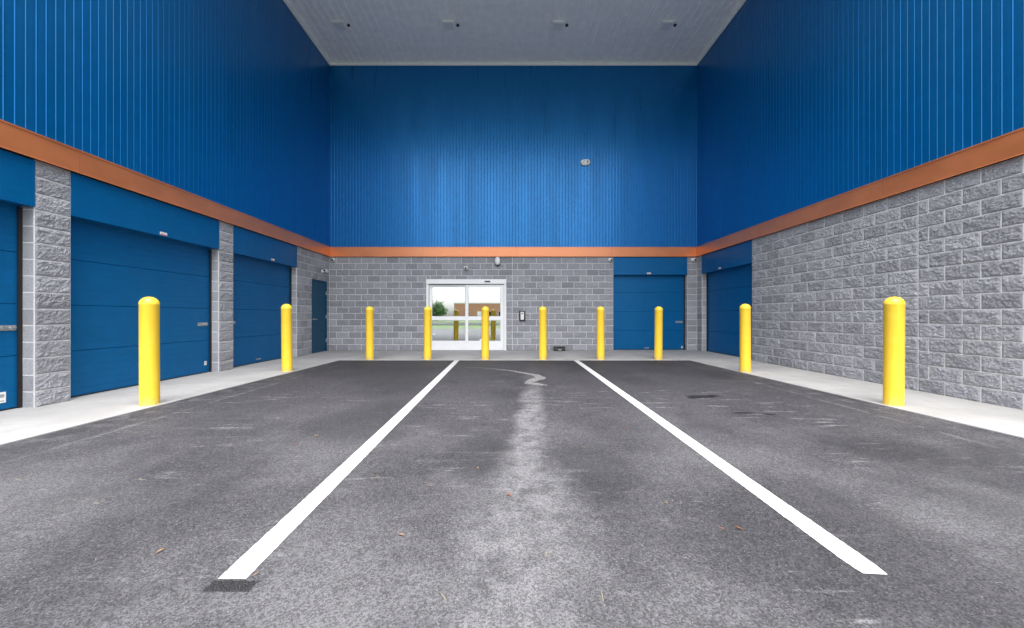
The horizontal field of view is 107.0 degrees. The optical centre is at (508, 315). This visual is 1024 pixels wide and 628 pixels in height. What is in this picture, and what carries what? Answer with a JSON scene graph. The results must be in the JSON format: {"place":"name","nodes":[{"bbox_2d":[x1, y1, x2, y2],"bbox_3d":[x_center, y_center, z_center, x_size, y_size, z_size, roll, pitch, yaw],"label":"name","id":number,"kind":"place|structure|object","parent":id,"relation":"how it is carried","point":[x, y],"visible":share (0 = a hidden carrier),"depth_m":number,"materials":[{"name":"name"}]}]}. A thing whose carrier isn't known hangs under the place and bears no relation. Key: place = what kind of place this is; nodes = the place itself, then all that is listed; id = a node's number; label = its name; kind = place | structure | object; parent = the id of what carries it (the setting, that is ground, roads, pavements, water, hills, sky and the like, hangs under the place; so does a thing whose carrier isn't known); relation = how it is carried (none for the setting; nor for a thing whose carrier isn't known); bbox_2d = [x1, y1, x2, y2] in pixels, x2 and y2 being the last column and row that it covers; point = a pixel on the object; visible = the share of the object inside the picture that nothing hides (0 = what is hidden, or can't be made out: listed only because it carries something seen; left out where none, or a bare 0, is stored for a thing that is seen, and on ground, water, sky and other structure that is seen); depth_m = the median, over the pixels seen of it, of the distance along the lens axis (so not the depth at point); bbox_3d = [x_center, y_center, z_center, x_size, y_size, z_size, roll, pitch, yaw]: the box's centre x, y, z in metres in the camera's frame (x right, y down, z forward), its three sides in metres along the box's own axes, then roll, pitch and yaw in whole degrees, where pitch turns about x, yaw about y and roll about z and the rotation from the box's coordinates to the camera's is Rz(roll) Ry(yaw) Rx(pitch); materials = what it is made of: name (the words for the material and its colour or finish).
{"place":"outdoors","nodes":[
{"label":"outdoors","id":0,"kind":"place"},
{"bbox_2d":[0,360,1023,627],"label":"asphalt yard","id":1,"kind":"structure","parent":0,"point":[894,518],"depth_m":2.24,"materials":[{"name":"grey asphalt"}]},
{"bbox_2d":[0,350,1023,445],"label":"concrete apron","id":2,"kind":"object","parent":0,"point":[19,424],"visible":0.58,"depth_m":5.77,"materials":[{"name":"grey concrete"}]},
{"bbox_2d":[138,297,160,405],"bbox_3d":[-4.545,0.442,4.803,0.204,1.364,0.204,0,0,-5],"label":"bollard","id":3,"kind":"object","parent":2,"relation":"on","point":[149,348],"visible":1,"depth_m":4.73,"materials":[{"name":"yellow metal"}]},
{"bbox_2d":[20,160,329,406],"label":"block wall","id":4,"kind":"structure","parent":2,"relation":"on","point":[46,299],"depth_m":4.89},
{"bbox_2d":[0,149,34,410],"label":"roll up door","id":5,"kind":"structure","parent":4,"relation":"attached to","point":[17,181],"depth_m":4.54,"materials":[{"name":"blue paint"}]},
{"bbox_2d":[70,173,218,397],"bbox_3d":[-5.904,-0.384,6.318,0.232,3.040,2.576,0,0,0],"label":"roll up door","id":6,"kind":"structure","parent":4,"relation":"attached to","point":[129,251],"depth_m":5.95,"materials":[{"name":"blue paint"}]},
{"bbox_2d":[0,0,330,256],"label":"siding wall","id":7,"kind":"structure","parent":4,"relation":"on","point":[219,110],"depth_m":6.76,"materials":[{"name":"blue metal"}]},
{"bbox_2d":[233,226,296,366],"bbox_3d":[-5.904,-0.384,9.210,0.232,3.040,2.400,0,0,0],"label":"roll up door","id":8,"kind":"structure","parent":4,"relation":"attached to","point":[262,279],"depth_m":9.03,"materials":[{"name":"blue paint"}]},
{"bbox_2d":[312,279,326,353],"bbox_3d":[-5.884,0.020,11.675,0.252,2.232,0.926,0,0,0],"label":"personnel door","id":9,"kind":"structure","parent":4,"relation":"attached to","point":[319,315],"depth_m":11.70,"materials":[{"name":"blue paint"}]},
{"bbox_2d":[313,281,325,352],"bbox_3d":[-5.844,0.035,11.675,0.043,2.173,0.834,0,0,0],"label":"door leaf","id":10,"kind":"structure","parent":9,"relation":"in","point":[319,288],"depth_m":11.70,"materials":[{"name":"blue paint"}]},
{"bbox_2d":[281,304,292,371],"bbox_3d":[-4.484,0.442,7.678,0.204,1.364,0.204,0,0,29],"label":"bollard","id":11,"kind":"object","parent":2,"relation":"on","point":[286,342],"visible":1,"depth_m":7.60,"materials":[{"name":"yellow metal"}]},
{"bbox_2d":[366,306,373,359],"bbox_3d":[-3.555,0.442,9.740,0.204,1.364,0.204,0,0,5],"label":"bollard","id":12,"kind":"object","parent":2,"relation":"on","point":[369,332],"visible":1,"depth_m":9.66,"materials":[{"name":"yellow metal"}]},
{"bbox_2d":[424,306,431,359],"bbox_3d":[-2.067,0.442,9.745,0.204,1.364,0.204,0,0,-41],"label":"bollard","id":13,"kind":"object","parent":2,"relation":"on","point":[427,332],"visible":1,"depth_m":9.66,"materials":[{"name":"yellow metal"}]},
{"bbox_2d":[481,306,488,359],"bbox_3d":[-0.585,0.442,9.741,0.204,1.364,0.204,0,0,23],"label":"bollard","id":14,"kind":"object","parent":2,"relation":"on","point":[485,334],"visible":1,"depth_m":9.66,"materials":[{"name":"yellow metal"}]},
{"bbox_2d":[329,257,696,349],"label":"block wall","id":15,"kind":"structure","parent":2,"relation":"on","point":[571,294],"depth_m":12.32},
{"bbox_2d":[426,279,505,349],"bbox_3d":[-1.357,-0.024,12.362,2.594,2.313,0.256,0,0,0],"label":"sliding door","id":16,"kind":"structure","parent":15,"relation":"attached to","point":[456,305],"depth_m":12.35,"materials":[{"name":"metal"}]},
{"bbox_2d":[429,285,464,349],"bbox_3d":[-1.955,0.053,12.413,1.235,2.130,0.045,0,0,0],"label":"door leaf","id":17,"kind":"structure","parent":16,"relation":"in","point":[446,302],"depth_m":12.41,"materials":[{"name":"clear glass"}]},
{"bbox_2d":[465,285,503,349],"bbox_3d":[-0.765,0.053,12.357,1.245,2.130,0.045,0,0,0],"label":"door leaf","id":18,"kind":"structure","parent":16,"relation":"in","point":[477,297],"depth_m":12.35,"materials":[{"name":"clear glass"}]},
{"bbox_2d":[495,257,499,265],"bbox_3d":[-0.340,-1.752,12.240,0.180,0.315,0.140,0,0,0],"label":"wall lamp","id":19,"kind":"object","parent":15,"relation":"attached to","point":[497,261],"visible":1,"depth_m":12.18,"materials":[{"name":"white plastic"}]},
{"bbox_2d":[329,66,697,256],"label":"siding wall","id":20,"kind":"structure","parent":15,"relation":"on","point":[455,161],"depth_m":12.33,"materials":[{"name":"blue metal"}]},
{"bbox_2d":[283,0,745,65],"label":"canopy ceiling","id":21,"kind":"structure","parent":20,"relation":"attached to","point":[500,33],"depth_m":10.96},
{"bbox_2d":[331,20,349,29],"bbox_3d":[-4.685,-8.182,10.680,0.470,0.060,0.340,0,0,0],"label":"ceiling light","id":22,"kind":"object","parent":21,"relation":"attached to","point":[339,24],"visible":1,"depth_m":10.64,"materials":[{"name":"white plastic"}]},
{"bbox_2d":[442,20,458,29],"bbox_3d":[-1.605,-8.182,10.680,0.470,0.060,0.340,0,0,0],"label":"ceiling light","id":23,"kind":"object","parent":21,"relation":"attached to","point":[448,24],"visible":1,"depth_m":10.64,"materials":[{"name":"white plastic"}]},
{"bbox_2d":[551,20,567,29],"bbox_3d":[1.465,-8.182,10.680,0.470,0.060,0.340,0,0,0],"label":"ceiling light","id":24,"kind":"object","parent":21,"relation":"attached to","point":[557,24],"visible":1,"depth_m":10.64,"materials":[{"name":"white plastic"}]},
{"bbox_2d":[658,20,676,29],"bbox_3d":[4.515,-8.182,10.680,0.470,0.060,0.340,0,0,0],"label":"ceiling light","id":25,"kind":"object","parent":21,"relation":"attached to","point":[665,24],"visible":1,"depth_m":10.64,"materials":[{"name":"white plastic"}]},
{"bbox_2d":[581,159,589,165],"bbox_3d":[2.510,-4.974,12.273,0.310,0.200,0.092,0,0,0],"label":"security light","id":26,"kind":"object","parent":20,"relation":"attached to","point":[585,162],"visible":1,"depth_m":12.24,"materials":[{"name":"white plastic"}]},
{"bbox_2d":[519,311,524,320],"bbox_3d":[0.460,0.006,12.281,0.200,0.330,0.058,0,0,0],"label":"intercom","id":27,"kind":"object","parent":15,"relation":"attached to","point":[521,315],"visible":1,"depth_m":12.26,"materials":[{"name":"white plastic"}]},
{"bbox_2d":[613,257,686,349],"bbox_3d":[4.625,-0.384,12.424,2.410,3.040,0.232,0,0,0],"label":"roll up door","id":28,"kind":"structure","parent":15,"relation":"attached to","point":[644,288],"depth_m":12.49,"materials":[{"name":"blue paint"}]},
{"bbox_2d":[539,306,546,359],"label":"bollard","id":29,"kind":"object","parent":2,"relation":"on","point":[542,332],"visible":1,"depth_m":9.66,"materials":[{"name":"yellow metal"}]},
{"bbox_2d":[553,346,564,350],"bbox_3d":[1.645,1.057,12.169,0.356,0.134,0.226,0,0,0],"label":"bait box","id":30,"kind":"object","parent":2,"relation":"on","point":[559,348],"visible":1,"depth_m":12.06,"materials":[{"name":"black plastic"}]},
{"bbox_2d":[597,306,604,359],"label":"bollard","id":31,"kind":"object","parent":2,"relation":"on","point":[600,334],"visible":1,"depth_m":9.66,"materials":[{"name":"yellow metal"}]},
{"bbox_2d":[654,306,662,359],"bbox_3d":[3.871,0.442,9.745,0.204,1.364,0.204,0,0,-18],"label":"bollard","id":32,"kind":"object","parent":2,"relation":"on","point":[658,341],"visible":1,"depth_m":9.66,"materials":[{"name":"yellow metal"}]},
{"bbox_2d":[739,304,750,372],"bbox_3d":[4.755,0.442,7.593,0.204,1.364,0.204,0,0,42],"label":"bollard","id":33,"kind":"object","parent":2,"relation":"on","point":[745,337],"visible":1,"depth_m":7.51,"materials":[{"name":"yellow metal"}]},
{"bbox_2d":[697,155,1023,409],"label":"block wall","id":34,"kind":"structure","parent":2,"relation":"on","point":[944,260],"depth_m":5.72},
{"bbox_2d":[702,240,751,358],"bbox_3d":[6.244,-0.384,10.780,0.232,3.040,2.460,0,0,0],"label":"roll up door","id":35,"kind":"structure","parent":34,"relation":"attached to","point":[728,270],"depth_m":10.86,"materials":[{"name":"blue paint"}]},
{"bbox_2d":[696,0,1023,256],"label":"siding wall","id":36,"kind":"structure","parent":34,"relation":"on","point":[809,110],"depth_m":6.93,"materials":[{"name":"blue metal"}]},
{"bbox_2d":[882,297,905,406],"bbox_3d":[4.872,0.442,4.785,0.204,1.364,0.204,0,0,-36],"label":"bollard","id":37,"kind":"object","parent":2,"relation":"on","point":[893,351],"visible":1,"depth_m":4.72,"materials":[{"name":"yellow metal"}]}
]}

